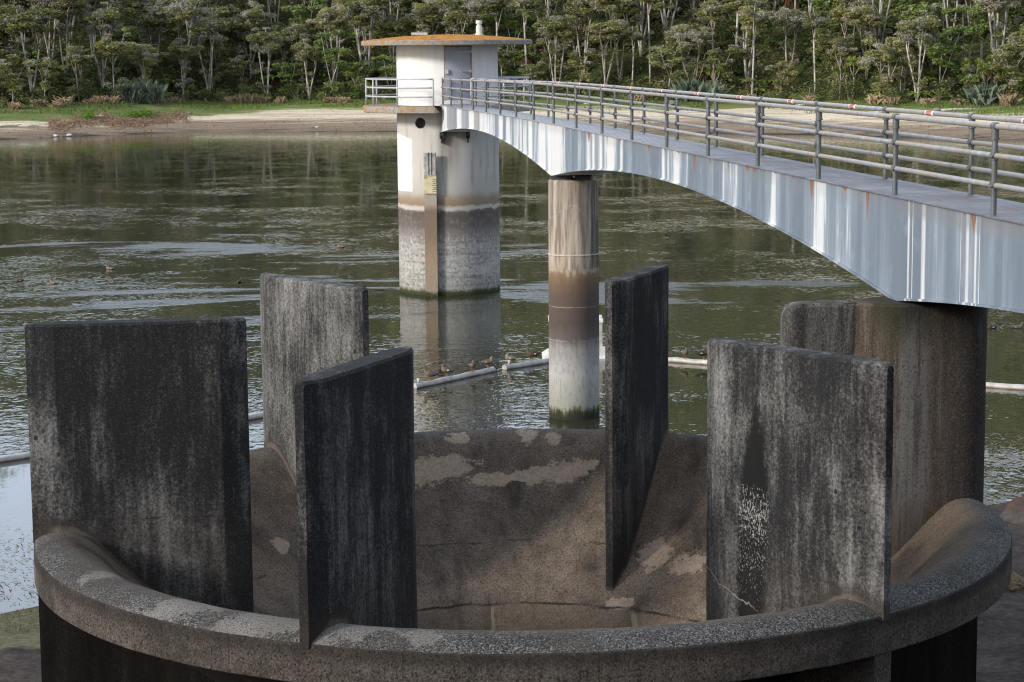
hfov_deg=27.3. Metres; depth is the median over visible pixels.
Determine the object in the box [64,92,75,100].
shrub
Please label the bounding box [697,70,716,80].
tree fern
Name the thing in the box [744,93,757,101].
dry tussock
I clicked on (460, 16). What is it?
kanuka tree
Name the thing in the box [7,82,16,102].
cabbage tree
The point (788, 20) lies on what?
kanuka tree
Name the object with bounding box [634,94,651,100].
dry tussock
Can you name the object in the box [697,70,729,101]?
flax bush
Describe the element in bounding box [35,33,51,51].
shrub
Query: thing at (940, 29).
shrub
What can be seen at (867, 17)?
kanuka tree
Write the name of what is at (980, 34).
nikau palm
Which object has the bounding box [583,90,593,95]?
shrub
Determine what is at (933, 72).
kanuka tree
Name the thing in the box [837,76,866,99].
shrub
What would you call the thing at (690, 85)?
flax bush
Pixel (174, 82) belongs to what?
tree fern
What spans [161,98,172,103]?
dry tussock
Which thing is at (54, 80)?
shrub
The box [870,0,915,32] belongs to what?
kanuka tree
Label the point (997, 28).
nikau palm
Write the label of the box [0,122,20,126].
driftwood log
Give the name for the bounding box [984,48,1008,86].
cabbage tree
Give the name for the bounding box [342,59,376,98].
kanuka tree
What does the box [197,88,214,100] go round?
shrub
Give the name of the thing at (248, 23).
kanuka tree
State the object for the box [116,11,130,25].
shrub
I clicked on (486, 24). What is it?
kanuka tree
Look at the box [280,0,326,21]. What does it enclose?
kanuka tree
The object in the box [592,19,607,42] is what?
tree fern
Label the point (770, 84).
tree fern
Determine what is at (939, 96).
shrub
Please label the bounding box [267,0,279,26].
kanuka tree
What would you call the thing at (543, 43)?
kanuka tree
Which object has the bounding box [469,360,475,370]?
duck
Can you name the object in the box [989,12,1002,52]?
kanuka tree
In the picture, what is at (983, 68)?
cabbage tree
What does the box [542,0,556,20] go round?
kanuka tree
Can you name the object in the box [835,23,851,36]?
tree fern
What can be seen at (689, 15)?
kanuka tree
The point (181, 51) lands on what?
kanuka tree
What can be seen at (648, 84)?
shrub
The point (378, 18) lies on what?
kanuka tree
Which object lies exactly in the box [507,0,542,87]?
kanuka tree
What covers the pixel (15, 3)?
kanuka tree
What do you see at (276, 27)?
kanuka tree
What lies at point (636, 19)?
kanuka tree
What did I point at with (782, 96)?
shrub
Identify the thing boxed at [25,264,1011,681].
bellmouth spillway
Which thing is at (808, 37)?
kanuka tree
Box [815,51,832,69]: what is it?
shrub
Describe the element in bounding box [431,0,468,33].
kanuka tree
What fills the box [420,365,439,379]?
duck
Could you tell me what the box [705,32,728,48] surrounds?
shrub
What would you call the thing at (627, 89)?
shrub
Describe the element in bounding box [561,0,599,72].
kanuka tree
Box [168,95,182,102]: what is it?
dry tussock
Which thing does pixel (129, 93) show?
flax bush
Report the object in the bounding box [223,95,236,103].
dry tussock
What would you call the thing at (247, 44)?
kanuka tree
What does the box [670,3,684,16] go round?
shrub
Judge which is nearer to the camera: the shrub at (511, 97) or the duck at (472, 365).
the duck at (472, 365)
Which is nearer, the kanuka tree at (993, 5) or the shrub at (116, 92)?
the kanuka tree at (993, 5)
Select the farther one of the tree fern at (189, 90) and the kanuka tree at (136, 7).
the kanuka tree at (136, 7)
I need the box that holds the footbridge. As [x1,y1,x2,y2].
[440,77,1023,312]
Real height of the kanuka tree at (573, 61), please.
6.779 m
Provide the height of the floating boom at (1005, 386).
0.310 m
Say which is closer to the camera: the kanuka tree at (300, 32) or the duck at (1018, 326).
the duck at (1018, 326)
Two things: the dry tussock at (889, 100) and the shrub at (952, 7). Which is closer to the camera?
the dry tussock at (889, 100)
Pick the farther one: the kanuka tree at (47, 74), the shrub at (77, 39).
the shrub at (77, 39)
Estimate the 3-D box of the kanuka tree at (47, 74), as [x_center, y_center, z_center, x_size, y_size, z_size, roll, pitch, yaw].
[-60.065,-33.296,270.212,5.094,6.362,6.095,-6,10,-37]
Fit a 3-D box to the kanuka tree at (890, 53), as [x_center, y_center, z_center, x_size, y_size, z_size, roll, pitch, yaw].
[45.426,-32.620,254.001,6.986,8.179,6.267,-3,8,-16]
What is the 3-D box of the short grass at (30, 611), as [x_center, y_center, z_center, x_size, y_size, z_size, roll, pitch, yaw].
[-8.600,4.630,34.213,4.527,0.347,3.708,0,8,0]
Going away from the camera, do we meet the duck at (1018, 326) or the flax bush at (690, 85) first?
the duck at (1018, 326)
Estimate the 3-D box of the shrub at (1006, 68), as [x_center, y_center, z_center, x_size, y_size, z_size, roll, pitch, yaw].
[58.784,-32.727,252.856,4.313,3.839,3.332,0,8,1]
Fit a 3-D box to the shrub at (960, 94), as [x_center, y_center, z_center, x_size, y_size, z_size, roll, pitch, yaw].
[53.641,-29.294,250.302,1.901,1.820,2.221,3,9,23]
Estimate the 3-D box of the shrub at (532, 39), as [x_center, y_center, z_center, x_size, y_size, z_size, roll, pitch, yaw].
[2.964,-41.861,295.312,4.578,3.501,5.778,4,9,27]
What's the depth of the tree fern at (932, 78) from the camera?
252.81 m
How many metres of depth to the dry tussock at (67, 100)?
268.39 m
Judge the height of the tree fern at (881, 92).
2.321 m
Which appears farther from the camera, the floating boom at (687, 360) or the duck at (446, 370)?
the floating boom at (687, 360)
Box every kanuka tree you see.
[0,0,31,48]
[0,4,60,96]
[0,32,23,87]
[0,42,7,81]
[0,54,40,101]
[21,57,68,98]
[27,0,63,65]
[44,0,91,76]
[62,44,92,100]
[66,16,81,39]
[78,2,123,87]
[86,0,114,58]
[93,27,137,95]
[111,26,142,54]
[113,0,158,43]
[126,44,169,81]
[127,43,157,83]
[137,0,170,66]
[155,0,212,90]
[162,19,200,65]
[167,32,204,93]
[186,13,229,95]
[191,25,228,89]
[198,0,233,11]
[199,6,231,67]
[218,55,260,94]
[228,0,276,77]
[230,0,248,17]
[234,18,267,59]
[235,0,265,9]
[245,27,282,92]
[258,22,293,64]
[263,29,293,78]
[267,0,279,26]
[272,51,303,99]
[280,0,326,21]
[280,0,329,39]
[284,23,317,83]
[290,39,322,99]
[305,0,348,81]
[314,29,354,98]
[332,0,388,88]
[332,4,338,60]
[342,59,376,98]
[343,0,368,41]
[351,0,388,51]
[370,54,396,98]
[375,7,389,34]
[376,0,405,61]
[379,7,415,81]
[391,0,423,35]
[395,12,443,33]
[399,0,450,35]
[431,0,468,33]
[436,0,484,34]
[472,0,513,65]
[473,8,495,33]
[479,0,491,31]
[497,1,535,67]
[498,45,520,83]
[503,7,520,30]
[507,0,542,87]
[518,61,545,90]
[527,38,572,77]
[531,14,577,96]
[534,0,552,45]
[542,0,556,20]
[552,0,597,26]
[552,48,606,92]
[553,0,594,52]
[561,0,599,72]
[586,19,638,95]
[589,0,642,79]
[621,27,644,84]
[629,0,659,56]
[637,1,655,29]
[639,0,664,82]
[646,42,691,92]
[653,0,677,44]
[653,0,680,34]
[657,24,710,81]
[671,23,714,79]
[678,8,724,58]
[689,44,751,84]
[690,0,702,28]
[694,0,731,77]
[701,1,739,38]
[724,0,777,86]
[727,12,738,53]
[738,2,767,93]
[758,18,777,47]
[764,60,798,96]
[768,0,782,10]
[768,7,807,86]
[791,24,832,64]
[801,10,829,93]
[805,32,862,83]
[808,0,812,12]
[810,0,843,33]
[825,37,857,95]
[829,0,864,55]
[840,5,886,78]
[857,36,914,95]
[860,0,898,51]
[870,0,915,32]
[886,33,918,89]
[895,2,946,51]
[895,9,942,101]
[918,39,950,77]
[919,0,951,29]
[924,26,973,98]
[942,0,961,40]
[942,5,988,84]
[960,67,986,87]
[965,0,978,25]
[972,0,1020,82]
[984,43,1023,96]
[985,7,1008,21]
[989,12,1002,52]
[1006,24,1023,52]
[1013,8,1023,25]
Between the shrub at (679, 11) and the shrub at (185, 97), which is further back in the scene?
the shrub at (679, 11)
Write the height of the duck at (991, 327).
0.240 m
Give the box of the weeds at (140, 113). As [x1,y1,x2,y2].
[80,108,162,118]
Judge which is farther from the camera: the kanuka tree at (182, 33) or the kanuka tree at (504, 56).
the kanuka tree at (182, 33)
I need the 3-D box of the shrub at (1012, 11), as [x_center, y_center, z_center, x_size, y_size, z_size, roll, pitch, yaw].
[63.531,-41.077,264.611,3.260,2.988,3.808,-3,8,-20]
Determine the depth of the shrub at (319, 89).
290.67 m
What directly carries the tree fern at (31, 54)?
on the bank
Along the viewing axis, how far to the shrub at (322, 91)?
288.10 m
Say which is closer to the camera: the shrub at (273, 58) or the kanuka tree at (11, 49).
the kanuka tree at (11, 49)
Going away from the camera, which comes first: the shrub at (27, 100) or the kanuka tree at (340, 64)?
the shrub at (27, 100)
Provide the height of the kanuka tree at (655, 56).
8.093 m
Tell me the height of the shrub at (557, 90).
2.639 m
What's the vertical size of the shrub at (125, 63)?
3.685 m
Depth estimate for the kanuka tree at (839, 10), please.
266.71 m
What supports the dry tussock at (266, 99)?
on the bank
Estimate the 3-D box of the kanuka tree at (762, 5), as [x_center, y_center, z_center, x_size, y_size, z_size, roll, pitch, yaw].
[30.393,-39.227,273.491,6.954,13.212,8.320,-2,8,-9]
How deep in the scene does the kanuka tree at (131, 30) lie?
288.75 m
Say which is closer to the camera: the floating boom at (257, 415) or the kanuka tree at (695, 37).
the floating boom at (257, 415)
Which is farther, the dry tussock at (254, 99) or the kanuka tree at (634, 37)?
the dry tussock at (254, 99)
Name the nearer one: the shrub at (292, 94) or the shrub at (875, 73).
the shrub at (875, 73)
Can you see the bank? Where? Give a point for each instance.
(274, 118)
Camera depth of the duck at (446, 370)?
60.09 m
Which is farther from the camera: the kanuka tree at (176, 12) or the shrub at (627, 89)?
the kanuka tree at (176, 12)
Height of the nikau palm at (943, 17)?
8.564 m
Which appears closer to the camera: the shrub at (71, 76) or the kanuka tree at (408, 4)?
the shrub at (71, 76)
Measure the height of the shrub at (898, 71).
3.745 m
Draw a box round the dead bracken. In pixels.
[44,108,191,136]
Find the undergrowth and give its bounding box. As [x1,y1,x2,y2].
[0,0,1023,104]
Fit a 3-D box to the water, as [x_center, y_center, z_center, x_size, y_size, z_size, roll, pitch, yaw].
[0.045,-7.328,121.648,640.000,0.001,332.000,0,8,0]
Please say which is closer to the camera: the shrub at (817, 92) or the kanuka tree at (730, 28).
the shrub at (817, 92)
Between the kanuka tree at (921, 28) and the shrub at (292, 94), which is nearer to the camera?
the kanuka tree at (921, 28)
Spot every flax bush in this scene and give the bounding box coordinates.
[116,79,141,103]
[135,78,168,103]
[670,65,713,102]
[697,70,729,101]
[962,81,1006,105]
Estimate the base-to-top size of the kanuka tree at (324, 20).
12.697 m
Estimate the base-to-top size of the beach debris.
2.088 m
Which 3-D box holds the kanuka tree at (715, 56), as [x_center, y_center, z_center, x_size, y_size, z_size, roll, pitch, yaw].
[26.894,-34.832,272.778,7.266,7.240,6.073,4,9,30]
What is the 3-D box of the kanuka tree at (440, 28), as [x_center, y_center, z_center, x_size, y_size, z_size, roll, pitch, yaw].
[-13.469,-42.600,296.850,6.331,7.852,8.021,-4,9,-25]
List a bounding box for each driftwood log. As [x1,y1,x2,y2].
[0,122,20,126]
[941,106,978,110]
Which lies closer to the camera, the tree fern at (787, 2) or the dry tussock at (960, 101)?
the dry tussock at (960, 101)
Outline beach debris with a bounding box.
[8,109,1018,136]
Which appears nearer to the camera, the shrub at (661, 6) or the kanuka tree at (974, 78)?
the kanuka tree at (974, 78)
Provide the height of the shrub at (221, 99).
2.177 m
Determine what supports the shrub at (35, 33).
on the bank
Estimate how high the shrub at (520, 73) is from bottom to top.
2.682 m
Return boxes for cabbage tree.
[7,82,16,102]
[705,64,724,83]
[831,64,850,99]
[844,55,862,99]
[900,50,914,89]
[960,57,980,87]
[977,59,997,86]
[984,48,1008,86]
[996,64,1020,94]
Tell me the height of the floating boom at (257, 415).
0.310 m
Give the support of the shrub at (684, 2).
on the bank
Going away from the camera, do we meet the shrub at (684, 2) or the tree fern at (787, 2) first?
the tree fern at (787, 2)
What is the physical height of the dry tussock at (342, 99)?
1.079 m
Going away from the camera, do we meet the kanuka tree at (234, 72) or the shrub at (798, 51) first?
the shrub at (798, 51)
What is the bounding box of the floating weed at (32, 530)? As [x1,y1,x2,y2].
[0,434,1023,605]
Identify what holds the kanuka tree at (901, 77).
on the bank
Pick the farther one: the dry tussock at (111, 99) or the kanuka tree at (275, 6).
the kanuka tree at (275, 6)
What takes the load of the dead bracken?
on the bank
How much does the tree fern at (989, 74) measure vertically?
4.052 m
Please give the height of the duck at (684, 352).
0.332 m
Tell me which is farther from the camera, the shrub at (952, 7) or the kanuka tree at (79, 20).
the kanuka tree at (79, 20)
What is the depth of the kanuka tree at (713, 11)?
272.88 m
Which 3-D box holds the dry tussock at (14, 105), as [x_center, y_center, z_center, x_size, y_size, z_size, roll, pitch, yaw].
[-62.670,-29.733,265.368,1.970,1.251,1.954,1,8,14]
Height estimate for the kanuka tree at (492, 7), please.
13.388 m
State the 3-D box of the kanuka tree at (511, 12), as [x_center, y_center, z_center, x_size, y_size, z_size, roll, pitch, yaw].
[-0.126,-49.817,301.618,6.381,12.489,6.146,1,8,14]
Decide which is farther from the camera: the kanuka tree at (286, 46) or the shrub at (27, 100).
the kanuka tree at (286, 46)
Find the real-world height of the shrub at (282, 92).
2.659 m
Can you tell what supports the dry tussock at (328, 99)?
on the bank
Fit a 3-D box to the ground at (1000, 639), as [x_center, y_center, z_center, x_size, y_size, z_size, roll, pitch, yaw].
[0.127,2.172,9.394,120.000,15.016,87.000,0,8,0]
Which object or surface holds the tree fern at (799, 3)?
on the bank
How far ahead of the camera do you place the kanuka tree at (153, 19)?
290.96 m
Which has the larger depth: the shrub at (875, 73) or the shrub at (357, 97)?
the shrub at (357, 97)
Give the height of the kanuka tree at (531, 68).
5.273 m
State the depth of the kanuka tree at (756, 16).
265.43 m
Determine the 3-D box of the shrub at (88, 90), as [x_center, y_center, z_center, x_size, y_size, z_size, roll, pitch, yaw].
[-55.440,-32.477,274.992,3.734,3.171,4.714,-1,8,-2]
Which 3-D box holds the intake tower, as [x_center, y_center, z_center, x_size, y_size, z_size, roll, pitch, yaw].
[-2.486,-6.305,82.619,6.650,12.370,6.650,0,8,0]
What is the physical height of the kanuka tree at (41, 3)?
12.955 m
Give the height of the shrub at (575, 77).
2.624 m
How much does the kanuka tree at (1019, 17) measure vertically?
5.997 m
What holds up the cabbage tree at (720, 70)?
on the bank
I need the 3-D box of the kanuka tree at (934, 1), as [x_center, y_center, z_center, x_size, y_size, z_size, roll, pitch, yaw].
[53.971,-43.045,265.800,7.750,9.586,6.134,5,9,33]
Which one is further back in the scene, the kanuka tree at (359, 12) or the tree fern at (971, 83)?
the kanuka tree at (359, 12)
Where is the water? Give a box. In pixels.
[0,131,1023,613]
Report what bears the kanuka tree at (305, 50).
on the bank
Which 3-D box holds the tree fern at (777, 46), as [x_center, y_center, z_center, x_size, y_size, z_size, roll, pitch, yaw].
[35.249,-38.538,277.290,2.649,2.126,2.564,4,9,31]
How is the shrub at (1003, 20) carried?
on the bank
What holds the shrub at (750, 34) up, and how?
on the bank
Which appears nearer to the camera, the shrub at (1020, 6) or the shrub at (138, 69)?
the shrub at (1020, 6)
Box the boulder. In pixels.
[999,496,1023,525]
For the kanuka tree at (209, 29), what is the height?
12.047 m
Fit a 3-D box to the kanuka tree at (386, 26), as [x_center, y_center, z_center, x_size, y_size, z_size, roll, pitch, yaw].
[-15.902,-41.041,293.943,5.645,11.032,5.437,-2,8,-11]
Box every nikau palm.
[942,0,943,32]
[965,12,997,59]
[996,8,1001,46]
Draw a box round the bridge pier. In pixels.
[548,175,599,419]
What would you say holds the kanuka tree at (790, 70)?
on the bank
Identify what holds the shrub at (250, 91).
on the bank
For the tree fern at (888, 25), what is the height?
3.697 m
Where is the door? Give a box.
[444,46,471,99]
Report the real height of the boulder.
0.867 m
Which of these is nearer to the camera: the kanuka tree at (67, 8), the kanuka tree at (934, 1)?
the kanuka tree at (934, 1)
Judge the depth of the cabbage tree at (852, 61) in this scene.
257.47 m
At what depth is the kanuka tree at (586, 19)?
299.40 m
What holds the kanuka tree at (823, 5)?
on the bank
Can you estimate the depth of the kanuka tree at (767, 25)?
279.59 m
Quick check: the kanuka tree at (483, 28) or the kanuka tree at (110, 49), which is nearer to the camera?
the kanuka tree at (110, 49)
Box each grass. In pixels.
[0,96,1023,117]
[0,607,38,643]
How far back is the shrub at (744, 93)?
268.93 m
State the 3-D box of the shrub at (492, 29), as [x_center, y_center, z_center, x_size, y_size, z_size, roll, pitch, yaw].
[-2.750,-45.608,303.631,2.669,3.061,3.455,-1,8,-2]
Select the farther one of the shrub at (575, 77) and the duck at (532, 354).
the shrub at (575, 77)
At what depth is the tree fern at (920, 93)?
250.98 m
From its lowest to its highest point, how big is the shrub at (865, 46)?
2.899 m
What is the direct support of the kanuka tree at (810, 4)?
on the bank
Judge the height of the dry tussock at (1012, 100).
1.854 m
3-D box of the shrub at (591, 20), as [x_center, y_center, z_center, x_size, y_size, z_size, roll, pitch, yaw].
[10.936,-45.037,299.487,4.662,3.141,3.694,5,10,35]
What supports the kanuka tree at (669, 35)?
on the bank
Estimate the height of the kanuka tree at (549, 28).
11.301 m
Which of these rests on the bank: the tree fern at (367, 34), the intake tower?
the tree fern at (367, 34)
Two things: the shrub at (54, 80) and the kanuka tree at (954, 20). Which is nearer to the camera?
the kanuka tree at (954, 20)
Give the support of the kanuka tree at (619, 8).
on the bank
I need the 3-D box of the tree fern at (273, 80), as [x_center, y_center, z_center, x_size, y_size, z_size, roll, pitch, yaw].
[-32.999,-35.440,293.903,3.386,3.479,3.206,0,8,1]
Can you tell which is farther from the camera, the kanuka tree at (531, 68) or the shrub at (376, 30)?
the shrub at (376, 30)
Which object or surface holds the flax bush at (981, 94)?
on the bank
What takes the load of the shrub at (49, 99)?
on the bank
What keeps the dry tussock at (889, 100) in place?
on the bank
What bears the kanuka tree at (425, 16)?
on the bank
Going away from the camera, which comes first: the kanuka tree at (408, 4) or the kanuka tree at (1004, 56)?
the kanuka tree at (1004, 56)
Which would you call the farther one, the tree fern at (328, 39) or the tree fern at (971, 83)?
the tree fern at (328, 39)
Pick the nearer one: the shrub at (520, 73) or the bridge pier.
the bridge pier
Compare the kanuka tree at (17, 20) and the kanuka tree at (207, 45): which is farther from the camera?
the kanuka tree at (207, 45)
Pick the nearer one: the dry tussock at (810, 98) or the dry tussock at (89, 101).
the dry tussock at (810, 98)
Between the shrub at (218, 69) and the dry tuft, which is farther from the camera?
the shrub at (218, 69)
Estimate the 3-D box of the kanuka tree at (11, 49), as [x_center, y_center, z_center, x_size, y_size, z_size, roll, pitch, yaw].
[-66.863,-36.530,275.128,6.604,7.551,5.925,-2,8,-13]
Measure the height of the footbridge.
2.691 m
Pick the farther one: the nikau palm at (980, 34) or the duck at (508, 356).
the nikau palm at (980, 34)
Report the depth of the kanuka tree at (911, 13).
261.57 m
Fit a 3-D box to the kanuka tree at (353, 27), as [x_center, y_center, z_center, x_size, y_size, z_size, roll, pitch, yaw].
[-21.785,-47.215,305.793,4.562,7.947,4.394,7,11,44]
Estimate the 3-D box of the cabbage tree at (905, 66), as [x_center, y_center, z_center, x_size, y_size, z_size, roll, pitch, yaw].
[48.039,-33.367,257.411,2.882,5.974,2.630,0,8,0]
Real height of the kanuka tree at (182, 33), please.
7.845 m
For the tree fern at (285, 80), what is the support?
on the bank
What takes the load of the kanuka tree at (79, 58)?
on the bank
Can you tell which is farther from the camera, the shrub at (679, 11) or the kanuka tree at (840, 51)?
the shrub at (679, 11)
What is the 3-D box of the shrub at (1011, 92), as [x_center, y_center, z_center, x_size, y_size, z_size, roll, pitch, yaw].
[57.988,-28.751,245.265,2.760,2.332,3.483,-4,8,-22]
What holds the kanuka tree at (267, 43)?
on the bank
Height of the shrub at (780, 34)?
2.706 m
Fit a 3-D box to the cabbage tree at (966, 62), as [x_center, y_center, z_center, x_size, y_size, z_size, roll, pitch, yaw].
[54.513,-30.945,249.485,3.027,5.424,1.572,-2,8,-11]
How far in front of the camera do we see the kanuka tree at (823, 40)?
263.52 m
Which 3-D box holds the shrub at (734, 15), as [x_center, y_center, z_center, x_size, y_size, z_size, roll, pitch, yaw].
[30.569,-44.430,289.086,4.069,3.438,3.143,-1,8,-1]
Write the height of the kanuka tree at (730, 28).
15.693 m
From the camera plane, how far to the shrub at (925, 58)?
259.69 m
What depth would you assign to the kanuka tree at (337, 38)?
300.30 m
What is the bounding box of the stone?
[669,100,675,105]
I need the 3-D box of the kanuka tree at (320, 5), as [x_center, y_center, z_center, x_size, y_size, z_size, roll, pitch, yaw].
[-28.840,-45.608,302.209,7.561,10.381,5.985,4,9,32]
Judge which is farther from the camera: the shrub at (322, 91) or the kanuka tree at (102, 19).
the shrub at (322, 91)
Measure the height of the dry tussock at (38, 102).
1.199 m
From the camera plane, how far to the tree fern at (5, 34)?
285.25 m
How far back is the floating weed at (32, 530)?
40.39 m
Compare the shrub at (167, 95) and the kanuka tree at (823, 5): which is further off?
the shrub at (167, 95)
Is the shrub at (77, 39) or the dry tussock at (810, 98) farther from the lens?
the shrub at (77, 39)
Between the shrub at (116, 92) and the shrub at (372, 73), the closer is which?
the shrub at (116, 92)
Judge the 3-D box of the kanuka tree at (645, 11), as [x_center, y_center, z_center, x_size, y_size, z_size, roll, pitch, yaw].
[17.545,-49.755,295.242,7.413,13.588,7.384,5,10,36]
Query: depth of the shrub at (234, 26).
307.77 m
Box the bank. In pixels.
[0,0,1023,139]
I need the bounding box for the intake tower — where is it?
[361,20,531,296]
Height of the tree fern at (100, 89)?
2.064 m
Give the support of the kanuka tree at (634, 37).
on the bank
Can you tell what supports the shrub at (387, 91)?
on the bank
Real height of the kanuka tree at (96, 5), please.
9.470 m
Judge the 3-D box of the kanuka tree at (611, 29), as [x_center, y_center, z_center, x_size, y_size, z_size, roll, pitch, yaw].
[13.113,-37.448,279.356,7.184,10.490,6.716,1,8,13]
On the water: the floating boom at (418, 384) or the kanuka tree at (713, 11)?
the floating boom at (418, 384)
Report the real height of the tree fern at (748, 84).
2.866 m
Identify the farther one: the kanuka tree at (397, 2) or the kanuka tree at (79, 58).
the kanuka tree at (397, 2)
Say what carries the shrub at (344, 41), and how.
on the bank
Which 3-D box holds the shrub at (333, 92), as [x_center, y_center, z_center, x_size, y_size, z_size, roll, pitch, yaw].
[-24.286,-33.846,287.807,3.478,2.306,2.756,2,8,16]
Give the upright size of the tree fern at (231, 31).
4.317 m
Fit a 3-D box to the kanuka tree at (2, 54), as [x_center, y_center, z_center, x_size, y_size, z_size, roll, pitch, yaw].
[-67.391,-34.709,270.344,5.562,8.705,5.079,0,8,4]
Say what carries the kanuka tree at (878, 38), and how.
on the bank
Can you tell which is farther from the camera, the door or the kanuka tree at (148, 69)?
the kanuka tree at (148, 69)
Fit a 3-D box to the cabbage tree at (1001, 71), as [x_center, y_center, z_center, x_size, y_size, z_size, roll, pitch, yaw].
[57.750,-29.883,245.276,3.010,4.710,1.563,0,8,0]
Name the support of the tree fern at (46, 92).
on the bank
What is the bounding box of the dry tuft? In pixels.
[1006,571,1023,592]
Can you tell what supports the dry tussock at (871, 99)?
on the bank
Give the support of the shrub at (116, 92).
on the bank
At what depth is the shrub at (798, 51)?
272.68 m
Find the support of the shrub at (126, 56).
on the bank
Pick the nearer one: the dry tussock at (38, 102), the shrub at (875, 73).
the shrub at (875, 73)
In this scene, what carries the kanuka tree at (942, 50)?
on the bank
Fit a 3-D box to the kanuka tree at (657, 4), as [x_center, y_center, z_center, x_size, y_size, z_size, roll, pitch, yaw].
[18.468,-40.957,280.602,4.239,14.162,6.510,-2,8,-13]
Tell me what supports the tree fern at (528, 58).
on the bank
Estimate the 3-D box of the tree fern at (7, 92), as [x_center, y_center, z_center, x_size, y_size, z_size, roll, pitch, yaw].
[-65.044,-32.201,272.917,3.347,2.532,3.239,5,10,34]
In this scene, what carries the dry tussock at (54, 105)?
on the bank
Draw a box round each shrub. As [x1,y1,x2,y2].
[0,97,7,106]
[24,96,33,103]
[27,30,47,38]
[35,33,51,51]
[39,95,53,104]
[46,68,63,85]
[58,66,89,85]
[60,27,88,51]
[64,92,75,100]
[75,81,100,98]
[104,51,133,74]
[109,85,119,96]
[111,49,142,68]
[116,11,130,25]
[126,58,146,72]
[164,92,173,98]
[178,91,190,101]
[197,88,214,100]
[212,65,227,80]
[215,88,232,101]
[226,12,242,40]
[237,83,263,95]
[269,53,283,65]
[271,85,294,99]
[279,81,306,100]
[301,76,314,86]
[303,87,320,98]
[311,86,331,99]
[323,87,343,96]
[334,25,354,45]
[343,73,371,88]
[351,89,363,98]
[364,64,395,85]
[367,82,379,98]
[371,27,380,38]
[378,89,394,99]
[487,17,500,33]
[502,88,518,99]
[512,67,529,79]
[517,30,545,52]
[542,80,564,96]
[553,47,570,60]
[564,72,584,85]
[581,13,598,30]
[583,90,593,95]
[596,87,609,97]
[607,63,631,80]
[617,82,640,99]
[637,82,653,97]
[646,0,668,16]
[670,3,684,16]
[672,0,696,7]
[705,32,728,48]
[710,51,740,73]
[725,9,740,26]
[736,87,750,95]
[744,24,762,44]
[762,89,774,97]
[776,27,792,39]
[778,93,788,98]
[779,35,811,62]
[790,79,828,99]
[792,31,832,55]
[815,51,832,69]
[820,57,861,84]
[827,84,840,99]
[829,25,870,49]
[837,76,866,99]
[855,38,875,54]
[871,66,890,79]
[877,13,900,37]
[881,85,912,102]
[884,57,916,80]
[914,46,932,65]
[931,80,950,100]
[936,3,960,20]
[936,25,944,42]
[956,88,966,98]
[984,58,1018,80]
[995,13,1019,29]
[1004,85,1020,95]
[1007,3,1023,23]
[1013,0,1023,23]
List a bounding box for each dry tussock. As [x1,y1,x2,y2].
[6,101,23,109]
[28,98,48,106]
[48,102,64,108]
[52,96,74,104]
[82,98,97,104]
[90,94,107,104]
[105,95,124,103]
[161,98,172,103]
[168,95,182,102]
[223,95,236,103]
[235,93,253,103]
[245,93,262,103]
[259,95,271,103]
[273,96,287,103]
[323,96,336,102]
[335,96,349,103]
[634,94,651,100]
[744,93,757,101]
[804,95,818,100]
[864,93,886,104]
[883,96,900,105]
[918,97,936,105]
[951,98,967,104]
[996,92,1023,106]
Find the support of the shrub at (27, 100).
on the bank
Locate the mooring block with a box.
[542,315,604,358]
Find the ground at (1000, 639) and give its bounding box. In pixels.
[0,501,1023,681]
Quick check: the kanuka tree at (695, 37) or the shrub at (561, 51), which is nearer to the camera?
the kanuka tree at (695, 37)
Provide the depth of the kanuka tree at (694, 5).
289.51 m
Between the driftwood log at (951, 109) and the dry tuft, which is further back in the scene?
the driftwood log at (951, 109)
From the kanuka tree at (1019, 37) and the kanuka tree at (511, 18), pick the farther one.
the kanuka tree at (511, 18)
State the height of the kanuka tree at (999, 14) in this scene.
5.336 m
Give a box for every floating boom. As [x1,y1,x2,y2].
[0,451,29,462]
[249,412,262,419]
[414,366,495,388]
[502,358,548,369]
[668,357,706,364]
[986,382,1023,389]
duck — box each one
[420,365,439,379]
[439,364,454,375]
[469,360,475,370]
[479,356,493,367]
[505,353,515,359]
[525,348,541,359]
[681,348,687,357]
[694,348,706,358]
[987,324,998,328]
[1009,322,1023,327]
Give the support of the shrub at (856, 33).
on the bank
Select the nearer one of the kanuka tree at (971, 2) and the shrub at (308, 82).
the kanuka tree at (971, 2)
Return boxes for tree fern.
[0,28,10,38]
[0,83,17,99]
[19,51,44,68]
[34,86,57,96]
[94,88,111,96]
[164,78,185,94]
[183,87,196,98]
[226,17,236,44]
[266,75,281,94]
[280,79,295,90]
[319,37,336,47]
[359,32,378,48]
[371,69,386,92]
[519,53,538,65]
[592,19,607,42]
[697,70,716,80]
[737,78,758,93]
[750,86,771,95]
[759,80,773,91]
[772,40,783,54]
[782,0,798,8]
[793,0,807,8]
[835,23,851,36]
[872,89,893,94]
[877,23,895,43]
[905,90,931,101]
[923,77,936,97]
[961,79,982,88]
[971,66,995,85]
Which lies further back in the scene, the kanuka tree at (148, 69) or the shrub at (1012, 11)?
the kanuka tree at (148, 69)
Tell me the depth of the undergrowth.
284.11 m
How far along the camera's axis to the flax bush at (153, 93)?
277.28 m
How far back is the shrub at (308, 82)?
295.52 m
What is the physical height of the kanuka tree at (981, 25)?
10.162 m
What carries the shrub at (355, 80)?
on the bank
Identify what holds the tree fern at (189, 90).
on the bank
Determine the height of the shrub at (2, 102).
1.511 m
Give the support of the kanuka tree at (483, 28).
on the bank
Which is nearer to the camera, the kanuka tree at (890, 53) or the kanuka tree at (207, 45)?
the kanuka tree at (890, 53)
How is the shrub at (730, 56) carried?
on the bank
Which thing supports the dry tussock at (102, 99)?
on the bank

